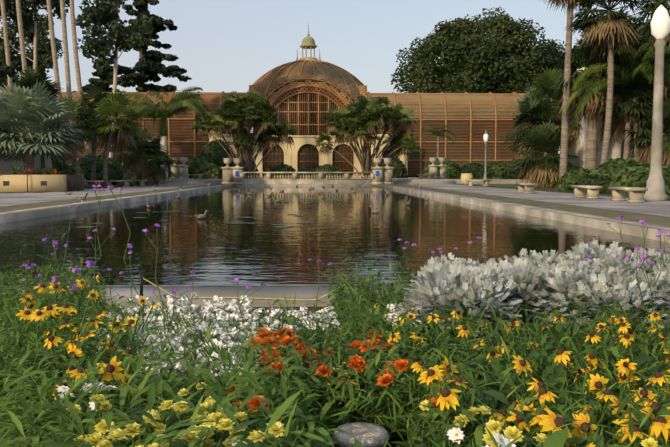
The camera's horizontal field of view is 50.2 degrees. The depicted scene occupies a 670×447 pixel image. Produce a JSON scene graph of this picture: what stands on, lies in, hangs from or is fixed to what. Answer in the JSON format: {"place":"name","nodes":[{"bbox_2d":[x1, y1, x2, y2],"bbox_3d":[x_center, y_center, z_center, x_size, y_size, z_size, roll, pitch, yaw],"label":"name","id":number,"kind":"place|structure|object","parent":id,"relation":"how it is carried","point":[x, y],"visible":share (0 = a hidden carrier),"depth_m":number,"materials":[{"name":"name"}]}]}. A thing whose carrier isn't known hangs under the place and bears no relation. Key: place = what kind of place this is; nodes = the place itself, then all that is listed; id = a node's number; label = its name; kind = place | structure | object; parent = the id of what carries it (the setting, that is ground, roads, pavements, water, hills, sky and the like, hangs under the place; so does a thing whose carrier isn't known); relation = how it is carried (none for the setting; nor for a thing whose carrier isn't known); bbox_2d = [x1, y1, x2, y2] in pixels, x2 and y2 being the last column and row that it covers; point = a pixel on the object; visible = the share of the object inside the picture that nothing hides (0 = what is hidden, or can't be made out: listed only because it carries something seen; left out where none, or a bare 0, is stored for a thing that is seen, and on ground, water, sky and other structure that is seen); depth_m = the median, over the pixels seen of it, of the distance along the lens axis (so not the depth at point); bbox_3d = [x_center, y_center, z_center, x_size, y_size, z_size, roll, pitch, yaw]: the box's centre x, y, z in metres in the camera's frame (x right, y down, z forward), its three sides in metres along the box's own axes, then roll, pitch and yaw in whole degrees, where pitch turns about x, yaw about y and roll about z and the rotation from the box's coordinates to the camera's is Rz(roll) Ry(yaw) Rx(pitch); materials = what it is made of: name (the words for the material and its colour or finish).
{"place":"outdoors","nodes":[
{"label":"outdoors","id":0,"kind":"place"},
{"bbox_2d":[0,184,206,206],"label":"side path","id":1,"kind":"structure","parent":0,"point":[9,200],"depth_m":33.94,"materials":[{"name":"concrete"}]},
{"bbox_2d":[142,173,153,184],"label":"shrub","id":2,"kind":"object","parent":1,"relation":"on","point":[149,182],"visible":0.35,"depth_m":59.24,"materials":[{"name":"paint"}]},
{"bbox_2d":[105,307,330,331],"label":"flower bed soil","id":3,"kind":"structure","parent":0,"point":[297,308],"depth_m":5.18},
{"bbox_2d":[139,272,352,300],"bbox_3d":[-0.690,0.555,5.842,1.614,0.429,1.258,0,4,-2],"label":"rope barrier","id":4,"kind":"object","parent":3,"relation":"on","point":[141,278],"visible":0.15,"depth_m":5.43,"materials":[{"name":"grey metal"}]},
{"bbox_2d":[0,184,669,446],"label":"flower bed plants","id":5,"kind":"object","parent":3,"relation":"on","point":[570,349],"visible":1,"depth_m":2.34,"materials":[{"name":"green plant"}]},
{"bbox_2d":[332,422,388,446],"bbox_3d":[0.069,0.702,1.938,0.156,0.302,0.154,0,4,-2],"label":"rock","id":6,"kind":"object","parent":3,"relation":"on","point":[371,435],"visible":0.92,"depth_m":1.89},
{"bbox_2d":[252,60,363,103],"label":"dome roof","id":7,"kind":"structure","parent":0,"point":[344,80],"depth_m":108.57,"materials":[{"name":"wood"}]},
{"bbox_2d":[296,23,320,62],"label":"cupola","id":8,"kind":"object","parent":7,"relation":"on","point":[308,41],"visible":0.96,"depth_m":113.97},
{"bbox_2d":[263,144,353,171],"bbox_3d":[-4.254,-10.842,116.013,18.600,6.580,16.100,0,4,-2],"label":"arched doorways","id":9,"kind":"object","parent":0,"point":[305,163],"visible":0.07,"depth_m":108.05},
{"bbox_2d":[1,186,665,216],"bbox_3d":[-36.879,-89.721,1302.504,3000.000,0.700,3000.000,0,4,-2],"label":"ground","id":10,"kind":"structure","parent":0,"point":[437,188],"depth_m":24.88,"materials":[{"name":"green plant"}]},
{"bbox_2d":[0,0,12,86],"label":"palm trunk","id":11,"kind":"object","parent":10,"relation":"on","point":[5,34],"visible":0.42,"depth_m":73.98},
{"bbox_2d":[16,0,26,72],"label":"palm trunk","id":12,"kind":"object","parent":10,"relation":"on","point":[21,34],"visible":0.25,"depth_m":70.19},
{"bbox_2d":[0,48,55,97],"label":"tree","id":13,"kind":"object","parent":10,"relation":"on","point":[42,70],"visible":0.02,"depth_m":126.93,"materials":[{"name":"green plant"}]},
{"bbox_2d":[0,0,69,72],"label":"eucalyptus tree","id":14,"kind":"object","parent":10,"relation":"on","point":[28,21],"visible":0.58,"depth_m":83.76,"materials":[{"name":"green plant"}]},
{"bbox_2d":[7,12,63,73],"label":"eucalyptus tree","id":15,"kind":"object","parent":10,"relation":"on","point":[44,54],"visible":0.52,"depth_m":128.60,"materials":[{"name":"green plant"}]},
{"bbox_2d":[46,0,68,165],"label":"palm trunk","id":16,"kind":"object","parent":10,"relation":"on","point":[53,43],"visible":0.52,"depth_m":72.25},
{"bbox_2d":[60,0,75,161],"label":"palm trunk","id":17,"kind":"object","parent":10,"relation":"on","point":[66,52],"visible":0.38,"depth_m":70.82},
{"bbox_2d":[66,175,81,190],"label":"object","id":18,"kind":"structure","parent":10,"relation":"on","point":[74,182],"depth_m":40.50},
{"bbox_2d":[3,166,23,174],"bbox_3d":[-18.404,-2.942,40.957,1.490,0.795,1.216,0,4,-2],"label":"plant rosette","id":19,"kind":"object","parent":18,"relation":"on","point":[16,170],"visible":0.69,"depth_m":40.95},
{"bbox_2d":[19,166,39,174],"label":"flowering plant","id":20,"kind":"object","parent":18,"relation":"on","point":[28,172],"visible":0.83,"depth_m":40.69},
{"bbox_2d":[38,166,52,174],"bbox_3d":[-16.424,-2.892,40.636,1.326,0.849,1.441,2,4,23],"label":"plant rosette","id":21,"kind":"object","parent":18,"relation":"on","point":[43,171],"visible":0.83,"depth_m":40.51,"materials":[{"name":"green plant"}]},
{"bbox_2d":[0,184,159,195],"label":"lawn","id":22,"kind":"structure","parent":10,"relation":"on","point":[87,188],"depth_m":44.90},
{"bbox_2d":[0,62,17,84],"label":"pine tree","id":23,"kind":"object","parent":22,"relation":"on","point":[5,70],"visible":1,"depth_m":55.83,"materials":[{"name":"green plant"}]},
{"bbox_2d":[0,90,51,174],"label":"white building","id":24,"kind":"structure","parent":22,"relation":"on","point":[6,165],"depth_m":49.14,"materials":[{"name":"paint"}]},
{"bbox_2d":[0,172,66,191],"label":"planter wall","id":25,"kind":"structure","parent":22,"relation":"on","point":[33,183],"depth_m":38.42,"materials":[{"name":"paint"}]},
{"bbox_2d":[10,65,63,170],"bbox_3d":[-21.969,-7.250,53.081,4.552,9.063,4.655,0,4,-2],"label":"fan palm","id":26,"kind":"object","parent":22,"relation":"on","point":[30,78],"visible":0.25,"depth_m":52.28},
{"bbox_2d":[0,81,85,174],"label":"bismarck palm","id":27,"kind":"object","parent":22,"relation":"on","point":[20,108],"visible":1,"depth_m":43.60,"materials":[{"name":"plant"}]},
{"bbox_2d":[52,153,69,174],"bbox_3d":[-26.442,-5.048,63.173,6.169,3.792,5.163,0,4,-2],"label":"shrub","id":28,"kind":"object","parent":22,"relation":"on","point":[58,166],"visible":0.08,"depth_m":62.89,"materials":[{"name":"green plant"}]},
{"bbox_2d":[49,95,100,186],"bbox_3d":[-19.242,-5.937,51.489,5.168,6.813,4.601,0,4,-2],"label":"fan palm","id":29,"kind":"object","parent":22,"relation":"on","point":[74,106],"visible":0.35,"depth_m":51.23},
{"bbox_2d":[89,90,146,186],"bbox_3d":[-16.132,-6.295,52.964,4.303,7.146,4.719,1,4,17],"label":"fan palm","id":30,"kind":"object","parent":22,"relation":"on","point":[116,104],"visible":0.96,"depth_m":52.52,"materials":[{"name":"plant"}]},
{"bbox_2d":[104,180,131,186],"bbox_3d":[-15.826,-2.906,52.115,1.900,0.500,0.500,0,4,-4],"label":"bench","id":31,"kind":"object","parent":22,"relation":"on","point":[109,182],"visible":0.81,"depth_m":51.88,"materials":[{"name":"stone"}]},
{"bbox_2d":[70,0,90,156],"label":"palm trunk","id":32,"kind":"object","parent":10,"relation":"on","point":[76,57],"visible":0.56,"depth_m":73.72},
{"bbox_2d":[82,58,120,91],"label":"cedar tree","id":33,"kind":"object","parent":10,"relation":"on","point":[102,77],"visible":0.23,"depth_m":133.69,"materials":[{"name":"green plant"}]},
{"bbox_2d":[0,184,221,211],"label":"grass strip","id":34,"kind":"object","parent":10,"relation":"on","point":[29,206],"depth_m":26.51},
{"bbox_2d":[75,0,151,159],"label":"eucalyptus tree","id":35,"kind":"object","parent":10,"relation":"on","point":[102,13],"visible":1,"depth_m":84.93,"materials":[{"name":"green plant"}]},
{"bbox_2d":[93,0,191,91],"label":"conifer tree","id":36,"kind":"object","parent":10,"relation":"on","point":[150,67],"visible":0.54,"depth_m":124.38,"materials":[{"name":"green plant"}]},
{"bbox_2d":[117,128,169,185],"bbox_3d":[-14.871,-5.151,55.441,4.031,4.783,4.052,1,4,18],"label":"shrub","id":37,"kind":"object","parent":10,"relation":"on","point":[136,163],"visible":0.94,"depth_m":55.29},
{"bbox_2d":[137,146,176,185],"bbox_3d":[-14.761,-4.801,59.031,3.749,3.995,3.820,0,4,-2],"label":"shrub","id":38,"kind":"object","parent":10,"relation":"on","point":[160,174],"visible":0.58,"depth_m":58.78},
{"bbox_2d":[120,86,208,182],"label":"king palm","id":39,"kind":"object","parent":10,"relation":"on","point":[175,104],"visible":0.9,"depth_m":66.70,"materials":[{"name":"plant"}]},
{"bbox_2d":[191,90,297,178],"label":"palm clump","id":40,"kind":"object","parent":10,"relation":"on","point":[233,118],"visible":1,"depth_m":65.05,"materials":[{"name":"green plant"}]},
{"bbox_2d":[0,184,669,307],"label":"pond kerb","id":41,"kind":"structure","parent":10,"relation":"on","point":[304,292],"depth_m":13.99,"materials":[{"name":"concrete"}]},
{"bbox_2d":[221,158,393,184],"bbox_3d":[-2.490,-4.422,65.342,15.650,3.080,1.400,0,4,-2],"label":"balustrade","id":42,"kind":"object","parent":41,"relation":"on","point":[236,175],"visible":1,"depth_m":64.88,"materials":[{"name":"stone"}]},
{"bbox_2d":[1,184,669,286],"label":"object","id":43,"kind":"object","parent":41,"relation":"on","point":[288,284],"visible":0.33,"depth_m":6.10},
{"bbox_2d":[313,95,418,178],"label":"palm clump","id":44,"kind":"object","parent":10,"relation":"on","point":[366,115],"visible":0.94,"depth_m":65.25,"materials":[{"name":"green plant"}]},
{"bbox_2d":[390,7,565,99],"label":"fig tree","id":45,"kind":"object","parent":10,"relation":"on","point":[503,58],"visible":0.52,"depth_m":120.24,"materials":[{"name":"green plant"}]},
{"bbox_2d":[389,184,669,225],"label":"grass strip","id":46,"kind":"object","parent":10,"relation":"on","point":[653,219],"depth_m":20.75,"materials":[{"name":"plant"}]},
{"bbox_2d":[456,184,669,200],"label":"bed mulch","id":47,"kind":"object","parent":10,"relation":"on","point":[559,191],"depth_m":42.26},
{"bbox_2d":[461,173,472,184],"bbox_3d":[11.500,-3.871,62.334,1.100,1.000,1.100,0,4,-2],"label":"pot","id":48,"kind":"object","parent":47,"relation":"on","point":[466,176],"visible":0.92,"depth_m":61.92,"materials":[{"name":"paint"}]},
{"bbox_2d":[482,131,488,185],"bbox_3d":[11.952,-5.209,56.738,0.520,4.450,0.495,0,4,-2],"label":"lamp post","id":49,"kind":"object","parent":47,"relation":"on","point":[485,137],"visible":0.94,"depth_m":56.65,"materials":[{"name":"metal"}]},
{"bbox_2d":[539,0,586,177],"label":"tall palm","id":50,"kind":"object","parent":47,"relation":"on","point":[570,6],"visible":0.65,"depth_m":44.95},
{"bbox_2d":[546,165,582,187],"bbox_3d":[16.150,-3.084,48.458,3.790,1.712,3.340,0,4,-2],"label":"shrub","id":51,"kind":"object","parent":47,"relation":"on","point":[553,184],"visible":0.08,"depth_m":48.03,"materials":[{"name":"green plant"}]},
{"bbox_2d":[556,106,583,152],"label":"fan palm","id":52,"kind":"object","parent":47,"relation":"on","point":[572,130],"visible":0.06,"depth_m":51.56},
{"bbox_2d":[555,167,592,190],"bbox_3d":[14.756,-2.588,42.454,3.288,1.550,3.136,0,4,-2],"label":"shrub","id":53,"kind":"object","parent":47,"relation":"on","point":[572,177],"visible":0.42,"depth_m":41.86,"materials":[{"name":"green plant"}]},
{"bbox_2d":[571,174,612,193],"bbox_3d":[13.303,-1.963,36.406,2.523,1.145,2.616,0,4,-2],"label":"shrub","id":54,"kind":"object","parent":47,"relation":"on","point":[603,181],"visible":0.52,"depth_m":35.77,"materials":[{"name":"green plant"}]},
{"bbox_2d":[563,0,645,163],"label":"fan palm","id":55,"kind":"object","parent":47,"relation":"on","point":[610,29],"visible":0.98,"depth_m":41.81,"materials":[{"name":"plant"}]},
{"bbox_2d":[589,157,639,177],"bbox_3d":[15.851,-2.627,39.469,4.067,2.057,3.332,0,4,-2],"label":"shrub","id":56,"kind":"object","parent":47,"relation":"on","point":[611,167],"visible":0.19,"depth_m":38.92,"materials":[{"name":"green plant"}]},
{"bbox_2d":[563,36,669,161],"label":"queen palm","id":57,"kind":"object","parent":47,"relation":"on","point":[640,69],"visible":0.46,"depth_m":43.02,"materials":[{"name":"plant"}]},
{"bbox_2d":[595,62,664,161],"bbox_3d":[18.225,-6.042,44.353,4.922,7.933,5.004,0,4,-2],"label":"fan palm","id":58,"kind":"object","parent":47,"relation":"on","point":[625,86],"visible":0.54,"depth_m":43.30,"materials":[{"name":"plant"}]},
{"bbox_2d":[606,162,669,193],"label":"shrub","id":59,"kind":"object","parent":47,"relation":"on","point":[625,174],"visible":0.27,"depth_m":33.59,"materials":[{"name":"green plant"}]},
{"bbox_2d":[617,95,669,165],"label":"fan palm","id":60,"kind":"object","parent":47,"relation":"on","point":[645,150],"visible":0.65,"depth_m":41.84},
{"bbox_2d":[619,87,668,157],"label":"fan palm","id":61,"kind":"object","parent":47,"relation":"on","point":[641,126],"depth_m":45.27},
{"bbox_2d":[620,169,669,197],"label":"shrub","id":62,"kind":"object","parent":47,"relation":"on","point":[640,179],"visible":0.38,"depth_m":29.95,"materials":[{"name":"green plant"}]},
{"bbox_2d":[632,0,669,64],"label":"tall palm","id":63,"kind":"object","parent":47,"relation":"on","point":[647,8],"visible":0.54,"depth_m":43.11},
{"bbox_2d":[643,39,669,137],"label":"fan palm","id":64,"kind":"object","parent":47,"relation":"on","point":[667,70],"visible":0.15,"depth_m":42.78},
{"bbox_2d":[557,17,649,99],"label":"fig tree","id":65,"kind":"object","parent":10,"relation":"on","point":[577,47],"depth_m":113.46,"materials":[{"name":"green plant"}]},
{"bbox_2d":[559,62,669,167],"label":"cream building","id":66,"kind":"structure","parent":10,"relation":"on","point":[616,151],"depth_m":50.06,"materials":[{"name":"white paint"}]},
{"bbox_2d":[0,186,669,285],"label":"pond water","id":67,"kind":"structure","parent":0,"point":[214,247],"depth_m":13.05,"materials":[{"name":"black liquid"}]},
{"bbox_2d":[75,210,310,227],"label":"lily pads","id":68,"kind":"object","parent":67,"relation":"on","point":[234,222],"visible":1,"depth_m":16.66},
{"bbox_2d":[0,0,669,153],"label":"sky","id":69,"kind":"structure","parent":0,"point":[222,45],"materials":[{"name":"blue"}]},
{"bbox_2d":[157,177,534,183],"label":"terrace","id":70,"kind":"structure","parent":0,"point":[408,180],"depth_m":68.39,"materials":[{"name":"concrete"}]},
{"bbox_2d":[185,155,216,178],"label":"shrub","id":71,"kind":"object","parent":70,"relation":"on","point":[194,164],"visible":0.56,"depth_m":81.36,"materials":[{"name":"green plant"}]},
{"bbox_2d":[193,163,222,178],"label":"shrub","id":72,"kind":"object","parent":70,"relation":"on","point":[210,171],"visible":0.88,"depth_m":74.66,"materials":[{"name":"green plant"}]},
{"bbox_2d":[201,139,235,166],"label":"shrub","id":73,"kind":"object","parent":70,"relation":"on","point":[215,151],"visible":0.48,"depth_m":83.11,"materials":[{"name":"green plant"}]},
{"bbox_2d":[264,163,299,178],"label":"shrub","id":74,"kind":"object","parent":70,"relation":"on","point":[280,167],"visible":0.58,"depth_m":69.63,"materials":[{"name":"green plant"}]},
{"bbox_2d":[53,91,557,176],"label":"building wings","id":75,"kind":"object","parent":70,"relation":"on","point":[470,119],"visible":0.31,"depth_m":109.70},
{"bbox_2d":[297,168,313,178],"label":"shrub","id":76,"kind":"object","parent":70,"relation":"on","point":[305,170],"visible":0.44,"depth_m":71.28,"materials":[{"name":"green plant"}]},
{"bbox_2d":[208,134,405,176],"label":"building facade","id":77,"kind":"structure","parent":70,"relation":"on","point":[291,156],"depth_m":106.27,"materials":[{"name":"paint"}]},
{"bbox_2d":[246,78,367,134],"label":"arched lattice window","id":78,"kind":"structure","parent":77,"relation":"on","point":[304,106],"depth_m":107.18,"materials":[{"name":"wood"}]},
{"bbox_2d":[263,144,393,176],"bbox_3d":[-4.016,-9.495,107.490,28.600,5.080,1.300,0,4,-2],"label":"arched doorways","id":79,"kind":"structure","parent":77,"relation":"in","point":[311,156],"depth_m":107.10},
{"bbox_2d":[170,157,446,178],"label":"urn pedestals","id":80,"kind":"object","parent":70,"relation":"on","point":[439,171],"visible":0.92,"depth_m":79.75,"materials":[{"name":"stone"}]},
{"bbox_2d":[312,164,342,178],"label":"shrub","id":81,"kind":"object","parent":70,"relation":"on","point":[326,168],"visible":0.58,"depth_m":69.75,"materials":[{"name":"green plant"}]},
{"bbox_2d":[379,156,407,177],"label":"shrub","id":82,"kind":"object","parent":70,"relation":"on","point":[399,170],"visible":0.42,"depth_m":84.88,"materials":[{"name":"green plant"}]},
{"bbox_2d":[399,143,423,174],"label":"palm","id":83,"kind":"object","parent":70,"relation":"on","point":[415,150],"visible":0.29,"depth_m":95.97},
{"label":"terrace lawn","id":84,"kind":"structure","parent":70,"relation":"on","visible":0},
{"bbox_2d":[97,151,123,162],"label":"shrub","id":85,"kind":"object","parent":84,"relation":"on","point":[101,153],"visible":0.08,"depth_m":94.98,"materials":[{"name":"green plant"}]},
{"bbox_2d":[473,184,555,188],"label":"lawn","id":86,"kind":"structure","parent":0,"point":[509,185],"depth_m":54.59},
{"bbox_2d":[503,118,554,184],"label":"fan palm","id":87,"kind":"object","parent":86,"relation":"on","point":[515,147],"visible":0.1,"depth_m":61.07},
{"bbox_2d":[502,94,561,186],"bbox_3d":[14.603,-6.088,52.223,5.281,6.999,4.695,0,4,-2],"label":"fan palm","id":88,"kind":"object","parent":86,"relation":"on","point":[534,111],"visible":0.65,"depth_m":51.45,"materials":[{"name":"plant"}]},
{"bbox_2d":[507,140,559,180],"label":"fan palm","id":89,"kind":"object","parent":86,"relation":"on","point":[526,166],"visible":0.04,"depth_m":64.04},
{"bbox_2d":[512,84,561,185],"bbox_3d":[15.979,-7.098,56.221,4.561,8.291,5.039,0,4,-2],"label":"fan palm","id":90,"kind":"object","parent":86,"relation":"on","point":[518,107],"visible":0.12,"depth_m":55.75,"materials":[{"name":"green plant"}]},
{"bbox_2d":[523,66,563,154],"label":"fan palm","id":91,"kind":"object","parent":86,"relation":"on","point":[546,80],"visible":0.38,"depth_m":53.34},
{"bbox_2d":[511,119,579,187],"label":"fan palm","id":92,"kind":"object","parent":86,"relation":"on","point":[545,165],"visible":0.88,"depth_m":48.48,"materials":[{"name":"plant"}]},
{"bbox_2d":[551,31,640,168],"bbox_3d":[16.553,-7.513,46.198,6.249,10.550,5.782,0,4,-2],"label":"palm tree","id":93,"kind":"object","parent":86,"relation":"on","point":[581,58],"visible":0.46,"depth_m":45.43,"materials":[{"name":"plant"}]},
{"bbox_2d":[589,8,644,69],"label":"fan palm","id":94,"kind":"object","parent":86,"relation":"on","point":[635,35],"visible":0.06,"depth_m":47.42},
{"bbox_2d":[629,30,669,160],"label":"fan palm","id":95,"kind":"object","parent":86,"relation":"on","point":[644,40],"visible":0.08,"depth_m":47.01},
{"bbox_2d":[405,184,669,216],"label":"side path","id":96,"kind":"structure","parent":0,"point":[660,208],"depth_m":27.41,"materials":[{"name":"concrete"}]},
{"bbox_2d":[466,180,491,185],"bbox_3d":[11.008,-3.097,54.854,1.900,0.500,0.500,-1,4,-10],"label":"bench","id":97,"kind":"object","parent":96,"relation":"on","point":[470,182],"visible":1,"depth_m":54.68,"materials":[{"name":"stone"}]},
{"bbox_2d":[516,183,535,193],"bbox_3d":[9.627,-1.790,36.154,0.500,0.500,2.200,0,4,2],"label":"bench","id":98,"kind":"object","parent":96,"relation":"on","point":[526,188],"visible":1,"depth_m":35.24,"materials":[{"name":"stone"}]},
{"bbox_2d":[571,185,601,198],"bbox_3d":[10.176,-1.288,28.984,0.500,0.500,2.200,0,4,0],"label":"bench","id":99,"kind":"object","parent":96,"relation":"on","point":[592,191],"visible":1,"depth_m":28.24,"materials":[{"name":"stone"}]},
{"bbox_2d":[608,187,647,202],"bbox_3d":[10.329,-1.030,25.296,0.500,0.500,2.200,0,4,0],"label":"bench","id":100,"kind":"object","parent":96,"relation":"on","point":[636,194],"visible":1,"depth_m":24.58,"materials":[{"name":"stone"}]},
{"bbox_2d":[644,5,669,200],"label":"lamp column","id":101,"kind":"structure","parent":96,"relation":"on","point":[660,32],"depth_m":25.68,"materials":[{"name":"concrete"}]},
{"label":"lawn","id":102,"kind":"structure","parent":0,"visible":0},
{"bbox_2d":[67,154,122,183],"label":"shrub","id":103,"kind":"object","parent":102,"relation":"on","point":[86,164],"visible":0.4,"depth_m":65.93,"materials":[{"name":"green plant"}]},
{"bbox_2d":[72,84,118,185],"bbox_3d":[-19.140,-7.028,57.176,4.698,8.038,4.682,2,5,29],"label":"fan palm","id":104,"kind":"object","parent":102,"relation":"on","point":[89,106],"visible":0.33,"depth_m":56.41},
{"bbox_2d":[95,168,125,184],"bbox_3d":[-19.395,-4.030,62.493,3.844,1.655,3.195,0,4,-2],"label":"shrub","id":105,"kind":"object","parent":102,"relation":"on","point":[115,174],"visible":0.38,"depth_m":61.55,"materials":[{"name":"green plant"}]},
{"bbox_2d":[109,121,148,170],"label":"fan palm","id":106,"kind":"object","parent":102,"relation":"on","point":[133,151],"visible":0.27,"depth_m":62.73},
{"bbox_2d":[123,173,136,185],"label":"shrub","id":107,"kind":"object","parent":102,"relation":"on","point":[133,177],"visible":0.42,"depth_m":58.73,"materials":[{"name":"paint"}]},
{"bbox_2d":[135,171,157,183],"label":"shrub","id":108,"kind":"object","parent":102,"relation":"on","point":[139,176],"visible":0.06,"depth_m":65.12,"materials":[{"name":"green plant"}]},
{"label":"terrace lawn","id":109,"kind":"structure","parent":0,"visible":0},
{"bbox_2d":[422,125,455,157],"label":"palm","id":110,"kind":"object","parent":109,"relation":"on","point":[438,133],"visible":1,"depth_m":91.84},
{"bbox_2d":[421,158,459,177],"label":"shrub","id":111,"kind":"object","parent":109,"relation":"on","point":[452,168],"visible":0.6,"depth_m":85.02,"materials":[{"name":"green plant"}]},
{"bbox_2d":[455,163,491,178],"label":"shrub","id":112,"kind":"object","parent":109,"relation":"on","point":[477,170],"visible":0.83,"depth_m":79.29,"materials":[{"name":"green plant"}]},
{"bbox_2d":[461,162,496,177],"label":"shrub","id":113,"kind":"object","parent":109,"relation":"on","point":[492,171],"visible":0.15,"depth_m":89.68,"materials":[{"name":"green plant"}]},
{"bbox_2d":[484,161,506,177],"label":"shrub","id":114,"kind":"object","parent":109,"relation":"on","point":[497,166],"visible":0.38,"depth_m":95.08,"materials":[{"name":"green plant"}]},
{"bbox_2d":[499,160,531,178],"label":"shrub","id":115,"kind":"object","parent":109,"relation":"on","point":[508,171],"visible":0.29,"depth_m":71.58,"materials":[{"name":"green plant"}]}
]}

